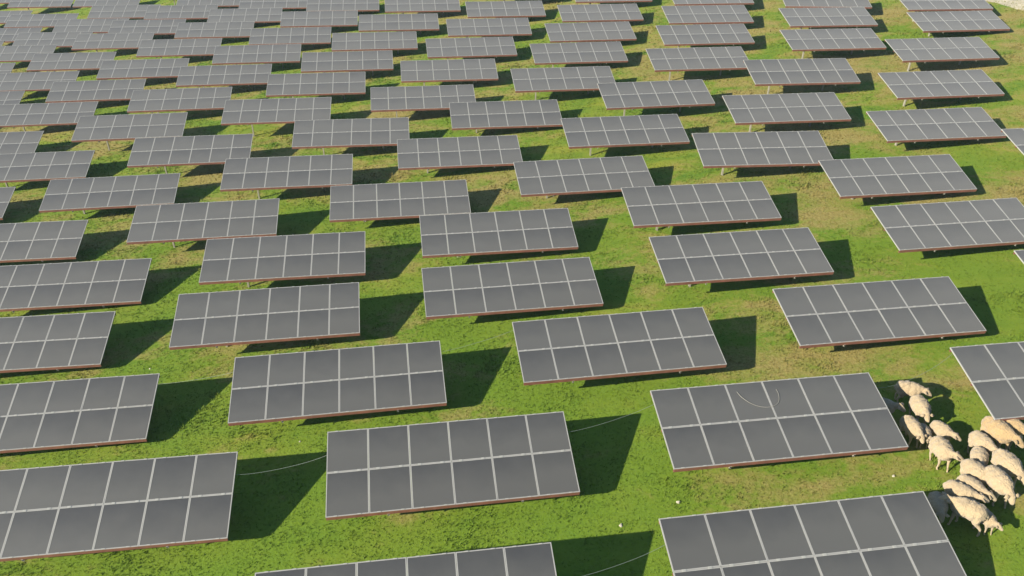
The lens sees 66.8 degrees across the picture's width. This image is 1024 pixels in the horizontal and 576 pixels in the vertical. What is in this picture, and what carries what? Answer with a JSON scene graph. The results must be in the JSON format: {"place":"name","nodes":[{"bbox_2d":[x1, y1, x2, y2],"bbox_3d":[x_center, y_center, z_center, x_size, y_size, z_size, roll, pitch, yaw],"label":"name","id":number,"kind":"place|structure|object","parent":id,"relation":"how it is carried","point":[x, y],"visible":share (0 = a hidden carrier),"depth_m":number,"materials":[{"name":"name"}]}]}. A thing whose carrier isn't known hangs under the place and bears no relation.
{"place":"outdoors","nodes":[
{"label":"outdoors","id":0,"kind":"place"},
{"bbox_2d":[0,0,1023,575],"bbox_3d":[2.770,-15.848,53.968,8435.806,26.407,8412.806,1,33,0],"label":"ground","id":1,"kind":"structure","parent":0,"point":[532,398],"depth_m":28.80,"materials":[{"name":"green plant"}]},
{"bbox_2d":[0,27,42,42],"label":"solar table","id":2,"kind":"object","parent":1,"relation":"on","point":[7,35],"visible":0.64,"depth_m":76.80,"materials":[{"name":"grey glass"}]},
{"bbox_2d":[0,131,43,153],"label":"solar table","id":3,"kind":"object","parent":1,"relation":"on","point":[20,142],"visible":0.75,"depth_m":49.98,"materials":[{"name":"grey glass"}]},
{"bbox_2d":[0,45,56,61],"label":"solar table","id":4,"kind":"object","parent":1,"relation":"on","point":[24,53],"visible":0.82,"depth_m":70.20,"materials":[{"name":"grey glass"}]},
{"bbox_2d":[0,71,79,90],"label":"solar table","id":5,"kind":"object","parent":1,"relation":"on","point":[34,81],"visible":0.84,"depth_m":61.95,"materials":[{"name":"grey glass"}]},
{"bbox_2d":[7,0,73,9],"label":"solar table","id":6,"kind":"object","parent":1,"relation":"on","point":[28,4],"visible":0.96,"depth_m":86.08,"materials":[{"name":"grey glass"}]},
{"bbox_2d":[4,13,78,27],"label":"solar table","id":7,"kind":"object","parent":1,"relation":"on","point":[31,20],"visible":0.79,"depth_m":79.34,"materials":[{"name":"grey glass"}]},
{"bbox_2d":[0,220,88,262],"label":"solar table","id":8,"kind":"object","parent":1,"relation":"on","point":[41,241],"visible":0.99,"depth_m":36.79,"materials":[{"name":"grey glass"}]},
{"bbox_2d":[0,150,94,186],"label":"solar table","id":9,"kind":"object","parent":1,"relation":"on","point":[26,167],"visible":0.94,"depth_m":45.48,"materials":[{"name":"grey glass"}]},
{"bbox_2d":[0,101,98,130],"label":"solar table","id":10,"kind":"object","parent":1,"relation":"on","point":[38,114],"visible":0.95,"depth_m":54.11,"materials":[{"name":"grey glass"}]},
{"bbox_2d":[12,31,92,47],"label":"solar table","id":11,"kind":"object","parent":1,"relation":"on","point":[62,39],"visible":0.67,"depth_m":72.55,"materials":[{"name":"grey glass"}]},
{"bbox_2d":[0,311,115,372],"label":"solar table","id":12,"kind":"object","parent":1,"relation":"on","point":[52,342],"visible":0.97,"depth_m":28.67,"materials":[{"name":"grey glass"}]},
{"bbox_2d":[27,52,116,71],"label":"solar table","id":13,"kind":"object","parent":1,"relation":"on","point":[47,62],"visible":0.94,"depth_m":65.49,"materials":[{"name":"grey glass"}]},
{"bbox_2d":[0,258,151,311],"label":"solar table","id":14,"kind":"object","parent":1,"relation":"on","point":[103,283],"visible":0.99,"depth_m":32.67,"materials":[{"name":"grey glass"}]},
{"bbox_2d":[0,373,159,452],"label":"solar table","id":15,"kind":"object","parent":1,"relation":"on","point":[60,414],"visible":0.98,"depth_m":24.72,"materials":[{"name":"grey glass"}]},
{"bbox_2d":[52,18,129,32],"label":"solar table","id":16,"kind":"object","parent":1,"relation":"on","point":[103,25],"visible":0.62,"depth_m":75.18,"materials":[{"name":"grey glass"}]},
{"bbox_2d":[45,79,145,102],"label":"solar table","id":17,"kind":"object","parent":1,"relation":"on","point":[90,90],"visible":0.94,"depth_m":57.74,"materials":[{"name":"grey glass"}]},
{"bbox_2d":[72,0,140,7],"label":"solar table","id":18,"kind":"object","parent":1,"relation":"on","point":[83,3],"visible":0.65,"depth_m":82.62,"materials":[{"name":"grey glass"}]},
{"bbox_2d":[39,173,180,213],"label":"solar table","id":19,"kind":"object","parent":1,"relation":"on","point":[93,193],"visible":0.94,"depth_m":40.96,"materials":[{"name":"grey glass"}]},
{"bbox_2d":[71,32,154,51],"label":"solar table","id":20,"kind":"object","parent":1,"relation":"on","point":[105,41],"visible":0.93,"depth_m":69.54,"materials":[{"name":"grey glass"}]},
{"bbox_2d":[0,452,237,561],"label":"solar table","id":21,"kind":"object","parent":1,"relation":"on","point":[76,509],"visible":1,"depth_m":20.44,"materials":[{"name":"grey glass"}]},
{"bbox_2d":[87,4,160,18],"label":"solar table","id":22,"kind":"object","parent":1,"relation":"on","point":[117,11],"visible":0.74,"depth_m":78.14,"materials":[{"name":"grey glass"}]},
{"bbox_2d":[71,112,187,150],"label":"solar table","id":23,"kind":"object","parent":1,"relation":"on","point":[106,128],"visible":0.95,"depth_m":49.24,"materials":[{"name":"grey glass"}]},
{"bbox_2d":[96,58,189,79],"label":"solar table","id":24,"kind":"object","parent":1,"relation":"on","point":[140,68],"visible":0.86,"depth_m":61.23,"materials":[{"name":"grey glass"}]},
{"bbox_2d":[108,19,185,36],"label":"solar table","id":25,"kind":"object","parent":1,"relation":"on","point":[163,26],"visible":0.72,"depth_m":72.37,"materials":[{"name":"grey glass"}]},
{"bbox_2d":[136,38,221,58],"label":"solar table","id":26,"kind":"object","parent":1,"relation":"on","point":[204,47],"visible":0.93,"depth_m":65.32,"materials":[{"name":"grey glass"}]},
{"bbox_2d":[127,87,232,113],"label":"solar table","id":27,"kind":"object","parent":1,"relation":"on","point":[179,99],"visible":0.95,"depth_m":53.27,"materials":[{"name":"grey glass"}]},
{"bbox_2d":[144,4,217,21],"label":"solar table","id":28,"kind":"object","parent":1,"relation":"on","point":[199,12],"visible":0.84,"depth_m":75.43,"materials":[{"name":"grey glass"}]},
{"bbox_2d":[127,134,252,173],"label":"solar table","id":29,"kind":"object","parent":1,"relation":"on","point":[157,152],"visible":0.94,"depth_m":44.42,"materials":[{"name":"grey glass"}]},
{"bbox_2d":[126,198,279,247],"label":"solar table","id":30,"kind":"object","parent":1,"relation":"on","point":[173,223],"visible":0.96,"depth_m":36.34,"materials":[{"name":"grey glass"}]},
{"bbox_2d":[174,21,254,39],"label":"solar table","id":31,"kind":"object","parent":1,"relation":"on","point":[197,30],"visible":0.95,"depth_m":69.03,"materials":[{"name":"grey glass"}]},
{"bbox_2d":[176,64,271,88],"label":"solar table","id":32,"kind":"object","parent":1,"relation":"on","point":[222,75],"visible":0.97,"depth_m":57.27,"materials":[{"name":"grey glass"}]},
{"bbox_2d":[207,8,282,23],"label":"solar table","id":33,"kind":"object","parent":1,"relation":"on","point":[263,15],"visible":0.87,"depth_m":72.47,"materials":[{"name":"grey glass"}]},
{"bbox_2d":[212,44,300,67],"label":"solar table","id":34,"kind":"object","parent":1,"relation":"on","point":[258,54],"visible":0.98,"depth_m":60.75,"materials":[{"name":"grey glass"}]},
{"bbox_2d":[169,282,359,349],"bbox_3d":[-8.954,1.558,28.915,6.595,2.238,2.487,-4,33,-8],"label":"solar table","id":35,"kind":"object","parent":1,"relation":"on","point":[236,317],"visible":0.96,"depth_m":28.39,"materials":[{"name":"grey glass"}]},
{"bbox_2d":[238,0,306,10],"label":"solar table","id":36,"kind":"object","parent":1,"relation":"on","point":[293,4],"visible":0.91,"depth_m":74.34,"materials":[{"name":"grey glass"}]},
{"bbox_2d":[221,97,331,136],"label":"solar table","id":37,"kind":"object","parent":1,"relation":"on","point":[247,112],"visible":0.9,"depth_m":48.86,"materials":[{"name":"grey glass"}]},
{"bbox_2d":[199,231,364,286],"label":"solar table","id":38,"kind":"object","parent":1,"relation":"on","point":[239,260],"visible":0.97,"depth_m":32.29,"materials":[{"name":"grey glass"}]},
{"bbox_2d":[220,154,352,198],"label":"solar table","id":39,"kind":"object","parent":1,"relation":"on","point":[284,172],"visible":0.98,"depth_m":40.46,"materials":[{"name":"grey glass"}]},
{"bbox_2d":[249,27,330,46],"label":"solar table","id":40,"kind":"object","parent":1,"relation":"on","point":[294,35],"visible":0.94,"depth_m":64.83,"materials":[{"name":"grey glass"}]},
{"bbox_2d":[266,72,364,98],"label":"solar table","id":41,"kind":"object","parent":1,"relation":"on","point":[315,84],"visible":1,"depth_m":53.23,"materials":[{"name":"grey glass"}]},
{"bbox_2d":[280,10,357,28],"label":"solar table","id":42,"kind":"object","parent":1,"relation":"on","point":[318,19],"visible":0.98,"depth_m":68.22,"materials":[{"name":"grey glass"}]},
{"bbox_2d":[228,341,446,425],"bbox_3d":[-5.497,3.544,25.089,6.594,2.232,2.490,-4,33,-8],"label":"solar table","id":43,"kind":"object","parent":1,"relation":"on","point":[274,387],"visible":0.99,"depth_m":24.56,"materials":[{"name":"grey glass"}]},
{"bbox_2d":[306,0,378,12],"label":"solar table","id":44,"kind":"object","parent":1,"relation":"on","point":[342,5],"visible":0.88,"depth_m":71.89,"materials":[{"name":"grey glass"}]},
{"bbox_2d":[301,50,392,75],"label":"solar table","id":45,"kind":"object","parent":1,"relation":"on","point":[325,62],"visible":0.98,"depth_m":57.08,"materials":[{"name":"grey glass"}]},
{"bbox_2d":[292,117,408,154],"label":"solar table","id":46,"kind":"object","parent":1,"relation":"on","point":[338,133],"visible":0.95,"depth_m":44.86,"materials":[{"name":"grey glass"}]},
{"bbox_2d":[332,31,417,53],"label":"solar table","id":47,"kind":"object","parent":1,"relation":"on","point":[374,41],"visible":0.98,"depth_m":61.00,"materials":[{"name":"grey glass"}]},
{"bbox_2d":[359,13,438,33],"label":"solar table","id":48,"kind":"object","parent":1,"relation":"on","point":[395,22],"visible":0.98,"depth_m":64.73,"materials":[{"name":"grey glass"}]},
{"bbox_2d":[329,180,470,222],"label":"solar table","id":49,"kind":"object","parent":1,"relation":"on","point":[367,202],"visible":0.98,"depth_m":37.23,"materials":[{"name":"grey glass"}]},
{"bbox_2d":[255,542,556,575],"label":"solar table","id":50,"kind":"object","parent":1,"relation":"on","point":[531,560],"visible":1,"depth_m":17.34,"materials":[{"name":"grey glass"}]},
{"bbox_2d":[385,0,460,14],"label":"solar table","id":51,"kind":"object","parent":1,"relation":"on","point":[408,6],"visible":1,"depth_m":68.59,"materials":[{"name":"grey glass"}]},
{"bbox_2d":[371,84,475,117],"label":"solar table","id":52,"kind":"object","parent":1,"relation":"on","point":[441,97],"visible":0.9,"depth_m":49.34,"materials":[{"name":"grey glass"}]},
{"bbox_2d":[400,59,497,85],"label":"solar table","id":53,"kind":"object","parent":1,"relation":"on","point":[473,70],"visible":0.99,"depth_m":53.52,"materials":[{"name":"grey glass"}]},
{"bbox_2d":[325,411,579,520],"bbox_3d":[-1.646,5.284,21.342,6.595,2.255,2.479,-4,33,-7],"label":"solar table","id":54,"kind":"object","parent":1,"relation":"on","point":[531,457],"visible":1,"depth_m":20.82,"materials":[{"name":"grey glass"}]},
{"bbox_2d":[397,135,522,172],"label":"solar table","id":55,"kind":"object","parent":1,"relation":"on","point":[474,151],"visible":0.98,"depth_m":41.71,"materials":[{"name":"grey glass"}]},
{"bbox_2d":[425,37,516,59],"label":"solar table","id":56,"kind":"object","parent":1,"relation":"on","point":[493,47],"visible":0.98,"depth_m":57.62,"materials":[{"name":"grey glass"}]},
{"bbox_2d":[446,18,531,37],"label":"solar table","id":57,"kind":"object","parent":1,"relation":"on","point":[468,28],"visible":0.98,"depth_m":61.43,"materials":[{"name":"grey glass"}]},
{"bbox_2d":[419,208,577,257],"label":"solar table","id":58,"kind":"object","parent":1,"relation":"on","point":[518,231],"visible":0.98,"depth_m":33.31,"materials":[{"name":"grey glass"}]},
{"bbox_2d":[465,0,545,17],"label":"solar table","id":59,"kind":"object","parent":1,"relation":"on","point":[495,9],"visible":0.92,"depth_m":65.53,"materials":[{"name":"grey glass"}]},
{"bbox_2d":[449,99,562,132],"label":"solar table","id":60,"kind":"object","parent":1,"relation":"on","point":[511,114],"visible":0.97,"depth_m":46.29,"materials":[{"name":"grey glass"}]},
{"bbox_2d":[421,257,602,319],"bbox_3d":[-0.045,0.555,29.788,6.595,2.211,2.498,-4,33,-8],"label":"solar table","id":61,"kind":"object","parent":1,"relation":"on","point":[514,287],"visible":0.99,"depth_m":29.25,"materials":[{"name":"grey glass"}]},
{"bbox_2d":[510,66,615,99],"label":"solar table","id":62,"kind":"object","parent":1,"relation":"on","point":[556,79],"visible":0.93,"depth_m":49.99,"materials":[{"name":"grey glass"}]},
{"bbox_2d":[530,41,627,67],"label":"solar table","id":63,"kind":"object","parent":1,"relation":"on","point":[552,54],"visible":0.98,"depth_m":54.45,"materials":[{"name":"grey glass"}]},
{"bbox_2d":[513,155,654,197],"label":"solar table","id":64,"kind":"object","parent":1,"relation":"on","point":[546,178],"visible":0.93,"depth_m":37.87,"materials":[{"name":"grey glass"}]},
{"bbox_2d":[545,21,636,42],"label":"solar table","id":65,"kind":"object","parent":1,"relation":"on","point":[588,32],"visible":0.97,"depth_m":58.42,"materials":[{"name":"grey glass"}]},
{"bbox_2d":[557,4,643,22],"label":"solar table","id":66,"kind":"object","parent":1,"relation":"on","point":[600,13],"visible":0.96,"depth_m":62.19,"materials":[{"name":"grey glass"}]},
{"bbox_2d":[512,307,726,385],"bbox_3d":[3.423,2.429,25.700,6.595,2.213,2.498,-4,33,-8],"label":"solar table","id":67,"kind":"object","parent":1,"relation":"on","point":[573,349],"visible":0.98,"depth_m":25.16,"materials":[{"name":"grey glass"}]},
{"bbox_2d":[561,114,689,155],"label":"solar table","id":68,"kind":"object","parent":1,"relation":"on","point":[622,131],"visible":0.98,"depth_m":41.87,"materials":[{"name":"grey glass"}]},
{"bbox_2d":[597,79,714,115],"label":"solar table","id":69,"kind":"object","parent":1,"relation":"on","point":[649,94],"visible":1,"depth_m":45.98,"materials":[{"name":"grey glass"}]},
{"bbox_2d":[646,46,747,80],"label":"solar table","id":70,"kind":"object","parent":1,"relation":"on","point":[669,60],"visible":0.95,"depth_m":50.86,"materials":[{"name":"grey glass"}]},
{"bbox_2d":[621,181,781,230],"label":"solar table","id":71,"kind":"object","parent":1,"relation":"on","point":[690,204],"visible":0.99,"depth_m":34.00,"materials":[{"name":"grey glass"}]},
{"bbox_2d":[656,24,754,47],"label":"solar table","id":72,"kind":"object","parent":1,"relation":"on","point":[702,34],"visible":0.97,"depth_m":55.09,"materials":[{"name":"grey glass"}]},
{"bbox_2d":[661,5,753,24],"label":"solar table","id":73,"kind":"object","parent":1,"relation":"on","point":[710,14],"visible":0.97,"depth_m":59.02,"materials":[{"name":"grey glass"}]},
{"bbox_2d":[673,0,753,5],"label":"solar table","id":74,"kind":"object","parent":1,"relation":"on","point":[708,2],"visible":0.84,"depth_m":62.03,"materials":[{"name":"grey glass"}]},
{"bbox_2d":[649,227,833,286],"bbox_3d":[8.737,-0.657,30.233,6.595,2.218,2.496,-4,33,-8],"label":"solar table","id":75,"kind":"object","parent":1,"relation":"on","point":[690,259],"visible":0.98,"depth_m":29.69,"materials":[{"name":"grey glass"}]},
{"bbox_2d":[692,131,833,175],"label":"solar table","id":76,"kind":"object","parent":1,"relation":"on","point":[734,150],"visible":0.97,"depth_m":38.39,"materials":[{"name":"grey glass"}]},
{"bbox_2d":[650,372,907,471],"bbox_3d":[7.304,4.228,21.906,6.595,2.230,2.491,-4,33,-7],"label":"solar table","id":77,"kind":"object","parent":1,"relation":"on","point":[720,426],"visible":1,"depth_m":21.37,"materials":[{"name":"grey glass"}]},
{"bbox_2d":[722,92,850,131],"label":"solar table","id":78,"kind":"object","parent":1,"relation":"on","point":[762,109],"visible":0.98,"depth_m":42.74,"materials":[{"name":"grey glass"}]},
{"bbox_2d":[743,58,860,93],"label":"solar table","id":79,"kind":"object","parent":1,"relation":"on","point":[785,72],"visible":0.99,"depth_m":47.15,"materials":[{"name":"grey glass"}]},
{"bbox_2d":[659,491,966,575],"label":"solar table","id":80,"kind":"object","parent":1,"relation":"on","point":[901,534],"visible":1,"depth_m":17.72,"materials":[{"name":"grey glass"}]},
{"bbox_2d":[783,0,871,8],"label":"solar table","id":81,"kind":"object","parent":1,"relation":"on","point":[865,4],"visible":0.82,"depth_m":58.90,"materials":[{"name":"grey glass"}]},
{"bbox_2d":[778,7,877,28],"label":"solar table","id":82,"kind":"object","parent":1,"relation":"on","point":[846,17],"visible":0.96,"depth_m":56.05,"materials":[{"name":"grey glass"}]},
{"bbox_2d":[780,28,886,58],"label":"solar table","id":83,"kind":"object","parent":1,"relation":"on","point":[814,40],"visible":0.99,"depth_m":52.26,"materials":[{"name":"grey glass"}]},
{"bbox_2d":[772,276,986,348],"bbox_3d":[12.363,1.359,26.712,6.595,2.229,2.491,-4,33,-7],"label":"solar table","id":84,"kind":"object","parent":1,"relation":"on","point":[862,313],"visible":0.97,"depth_m":26.18,"materials":[{"name":"grey glass"}]},
{"bbox_2d":[818,154,976,199],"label":"solar table","id":85,"kind":"object","parent":1,"relation":"on","point":[852,179],"visible":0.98,"depth_m":35.35,"materials":[{"name":"grey glass"}]},
{"bbox_2d":[894,380,931,402],"bbox_3d":[12.080,3.204,23.457,1.035,0.815,0.512,10,33,23],"label":"sheep","id":86,"kind":"object","parent":1,"relation":"on","point":[908,388],"visible":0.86,"depth_m":23.25},
{"bbox_2d":[899,415,928,447],"bbox_3d":[11.324,4.107,21.962,0.500,0.807,1.007,-7,30,-5],"label":"sheep","id":87,"kind":"object","parent":1,"relation":"on","point":[911,426],"visible":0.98,"depth_m":21.79},
{"bbox_2d":[908,394,934,423],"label":"sheep","id":88,"kind":"object","parent":1,"relation":"on","point":[919,405],"visible":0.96,"depth_m":22.47},
{"bbox_2d":[866,107,1005,145],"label":"solar table","id":89,"kind":"object","parent":1,"relation":"on","point":[896,127],"visible":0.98,"depth_m":40.16,"materials":[{"name":"grey glass"}]},
{"bbox_2d":[927,491,949,523],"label":"sheep","id":90,"kind":"object","parent":1,"relation":"on","point":[940,507],"visible":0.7,"depth_m":19.25},
{"bbox_2d":[878,69,1003,105],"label":"solar table","id":91,"kind":"object","parent":1,"relation":"on","point":[921,85],"visible":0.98,"depth_m":44.52,"materials":[{"name":"grey glass"}]},
{"bbox_2d":[885,37,999,70],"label":"solar table","id":92,"kind":"object","parent":1,"relation":"on","point":[959,49],"visible":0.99,"depth_m":49.19,"materials":[{"name":"grey glass"}]},
{"bbox_2d":[928,435,963,472],"bbox_3d":[11.692,4.562,21.111,0.539,0.852,1.041,-4,33,-7],"label":"sheep","id":93,"kind":"object","parent":1,"relation":"on","point":[941,448],"visible":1,"depth_m":20.92},
{"bbox_2d":[930,420,961,440],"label":"sheep","id":94,"kind":"object","parent":1,"relation":"on","point":[941,428],"visible":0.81,"depth_m":21.69},
{"bbox_2d":[900,0,992,21],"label":"solar table","id":95,"kind":"object","parent":1,"relation":"on","point":[940,5],"visible":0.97,"depth_m":56.68,"materials":[{"name":"grey glass"}]},
{"bbox_2d":[870,198,1023,252],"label":"solar table","id":96,"kind":"object","parent":1,"relation":"on","point":[948,225],"visible":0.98,"depth_m":31.09,"materials":[{"name":"grey glass"}]},
{"bbox_2d":[907,10,1009,35],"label":"solar table","id":97,"kind":"object","parent":1,"relation":"on","point":[955,21],"visible":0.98,"depth_m":54.53,"materials":[{"name":"grey glass"}]},
{"bbox_2d":[938,491,988,536],"bbox_3d":[11.168,5.579,19.286,1.154,0.885,0.565,19,36,35],"label":"sheep","id":98,"kind":"object","parent":1,"relation":"on","point":[975,513],"visible":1,"depth_m":19.00},
{"bbox_2d":[943,479,989,503],"bbox_3d":[11.450,5.362,19.710,0.507,0.818,1.068,-26,36,-34],"label":"sheep","id":99,"kind":"object","parent":1,"relation":"on","point":[951,487],"visible":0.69,"depth_m":19.53},
{"bbox_2d":[960,458,985,483],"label":"sheep","id":100,"kind":"object","parent":1,"relation":"on","point":[973,468],"visible":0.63,"depth_m":20.17},
{"bbox_2d":[956,474,996,502],"bbox_3d":[11.814,5.267,19.875,0.507,0.792,1.027,-17,32,-22],"label":"sheep","id":101,"kind":"object","parent":1,"relation":"on","point":[974,483],"visible":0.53,"depth_m":19.66},
{"bbox_2d":[967,430,1001,455],"bbox_3d":[12.909,4.406,21.259,0.493,0.798,1.014,-11,30,-12],"label":"sheep","id":102,"kind":"object","parent":1,"relation":"on","point":[980,438],"visible":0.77,"depth_m":21.14},
{"bbox_2d":[949,341,1023,420],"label":"solar table","id":103,"kind":"object","parent":1,"relation":"on","point":[994,373],"visible":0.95,"depth_m":22.42,"materials":[{"name":"grey glass"}]},
{"bbox_2d":[983,465,1020,508],"bbox_3d":[12.450,5.138,19.868,0.578,0.945,1.143,-6,29,-3],"label":"sheep","id":104,"kind":"object","parent":1,"relation":"on","point":[999,480],"visible":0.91,"depth_m":19.63},
{"bbox_2d":[980,416,1023,449],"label":"sheep","id":105,"kind":"object","parent":1,"relation":"on","point":[1000,432],"visible":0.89,"depth_m":21.21},
{"bbox_2d":[991,449,1023,488],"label":"sheep","id":106,"kind":"object","parent":1,"relation":"on","point":[1008,463],"visible":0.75,"depth_m":20.17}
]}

